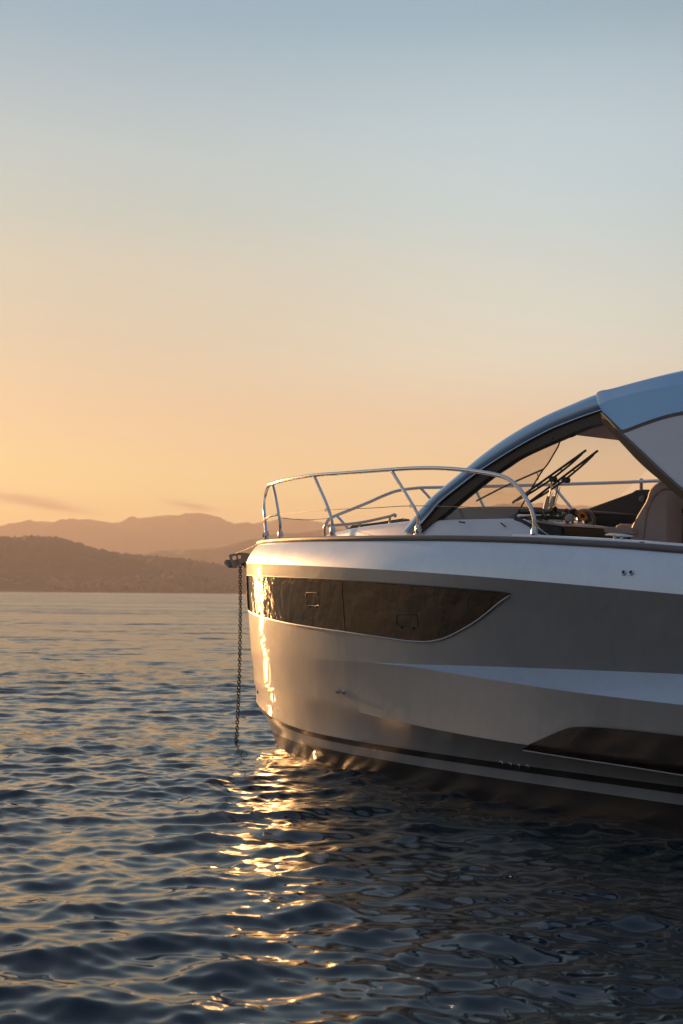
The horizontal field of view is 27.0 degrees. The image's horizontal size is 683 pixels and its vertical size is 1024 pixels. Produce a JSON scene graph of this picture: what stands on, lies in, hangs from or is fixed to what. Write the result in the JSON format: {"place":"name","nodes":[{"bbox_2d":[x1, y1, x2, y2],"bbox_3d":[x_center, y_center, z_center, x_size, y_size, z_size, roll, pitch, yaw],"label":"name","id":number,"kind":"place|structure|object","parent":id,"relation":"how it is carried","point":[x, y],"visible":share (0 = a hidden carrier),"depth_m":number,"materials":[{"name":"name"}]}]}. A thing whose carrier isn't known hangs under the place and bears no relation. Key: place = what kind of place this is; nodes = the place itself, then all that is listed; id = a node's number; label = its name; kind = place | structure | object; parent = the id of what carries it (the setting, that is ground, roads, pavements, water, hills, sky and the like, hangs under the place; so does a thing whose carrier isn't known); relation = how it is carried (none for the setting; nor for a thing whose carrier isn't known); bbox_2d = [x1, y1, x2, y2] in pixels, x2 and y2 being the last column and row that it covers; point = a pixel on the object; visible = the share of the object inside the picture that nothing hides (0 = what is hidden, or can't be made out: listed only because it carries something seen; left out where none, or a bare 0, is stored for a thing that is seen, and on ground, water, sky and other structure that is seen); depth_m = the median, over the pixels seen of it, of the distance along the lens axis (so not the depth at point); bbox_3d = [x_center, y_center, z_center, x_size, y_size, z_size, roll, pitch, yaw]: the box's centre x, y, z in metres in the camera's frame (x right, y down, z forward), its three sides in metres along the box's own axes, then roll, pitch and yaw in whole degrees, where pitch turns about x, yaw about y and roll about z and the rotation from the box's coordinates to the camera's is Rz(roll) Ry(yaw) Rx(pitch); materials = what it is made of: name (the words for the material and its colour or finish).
{"place":"outdoors","nodes":[
{"label":"outdoors","id":0,"kind":"place"},
{"bbox_2d":[0,571,245,591],"bbox_3d":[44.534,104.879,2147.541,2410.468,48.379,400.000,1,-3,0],"label":"distant shoreline","id":1,"kind":"structure","parent":0,"point":[37,581],"depth_m":2068.53,"materials":[{"name":"brown"}]},
{"bbox_2d":[0,590,245,593],"bbox_3d":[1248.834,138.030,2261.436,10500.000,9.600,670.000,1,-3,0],"label":"shore","id":2,"kind":"structure","parent":0,"point":[214,592],"depth_m":1949.87,"materials":[{"name":"brown"}]},
{"bbox_2d":[0,576,245,592],"bbox_3d":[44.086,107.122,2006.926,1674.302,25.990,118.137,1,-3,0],"label":"waterfront town","id":3,"kind":"object","parent":2,"relation":"on","point":[118,585],"visible":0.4,"depth_m":1986.19},
{"bbox_2d":[0,534,246,580],"bbox_3d":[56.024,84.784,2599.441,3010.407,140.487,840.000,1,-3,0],"label":"hills","id":4,"kind":"structure","parent":0,"point":[31,553],"depth_m":2427.68,"materials":[{"name":"brown"}]},
{"bbox_2d":[133,529,346,564],"bbox_3d":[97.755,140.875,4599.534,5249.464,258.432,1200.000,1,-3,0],"label":"hills","id":5,"kind":"structure","parent":0,"point":[219,555],"depth_m":4442.08,"materials":[{"name":"brown"}]},
{"bbox_2d":[0,502,596,553],"bbox_3d":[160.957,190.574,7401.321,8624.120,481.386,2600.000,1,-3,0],"label":"hills","id":6,"kind":"structure","parent":0,"point":[131,535],"depth_m":6968.51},
{"bbox_2d":[0,592,682,1023],"bbox_3d":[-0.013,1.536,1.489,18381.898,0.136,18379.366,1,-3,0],"label":"sea","id":7,"kind":"structure","parent":0,"point":[174,848],"depth_m":7.38,"materials":[{"name":"blue liquid"}]},
{"bbox_2d":[224,371,682,831],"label":"motor yacht","id":8,"kind":"object","parent":7,"relation":"on","point":[441,640],"visible":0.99,"depth_m":10.19,"materials":[{"name":"grey paint"}]},
{"bbox_2d":[235,564,241,735],"bbox_3d":[-1.048,1.544,14.497,0.056,2.054,0.717,1,-3,-2],"label":"anchor chain","id":9,"kind":"object","parent":8,"relation":"hanging from","point":[239,649],"visible":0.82,"depth_m":14.54,"materials":[{"name":"black metal"}]},
{"bbox_2d":[246,575,509,642],"bbox_3d":[0.020,0.755,11.534,0.293,0.529,4.189,2,-4,-29],"label":"hull window","id":10,"kind":"structure","parent":8,"relation":"in","point":[393,611],"depth_m":10.99,"materials":[{"name":"black glass"}]},
{"bbox_2d":[438,439,560,519],"bbox_3d":[1.108,-0.243,10.702,1.267,0.624,0.101,-3,-5,45],"label":"window frame","id":11,"kind":"structure","parent":8,"relation":"in","point":[559,439],"depth_m":10.40,"materials":[{"name":"black metal"}]},
{"bbox_2d":[519,506,586,522],"bbox_3d":[1.663,0.016,11.069,0.197,0.149,0.668,3,-4,-37],"label":"flower bouquet","id":12,"kind":"object","parent":8,"relation":"attached to","point":[572,515],"visible":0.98,"depth_m":11.00,"materials":[{"name":"green plant"}]},
{"bbox_2d":[523,727,682,775],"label":"hull window","id":13,"kind":"structure","parent":8,"relation":"in","point":[656,752],"depth_m":9.03,"materials":[{"name":"black glass"}]},
{"bbox_2d":[0,0,682,525],"label":"sky","id":14,"kind":"structure","parent":0,"point":[246,246],"materials":[{"name":"blue"}]}
]}

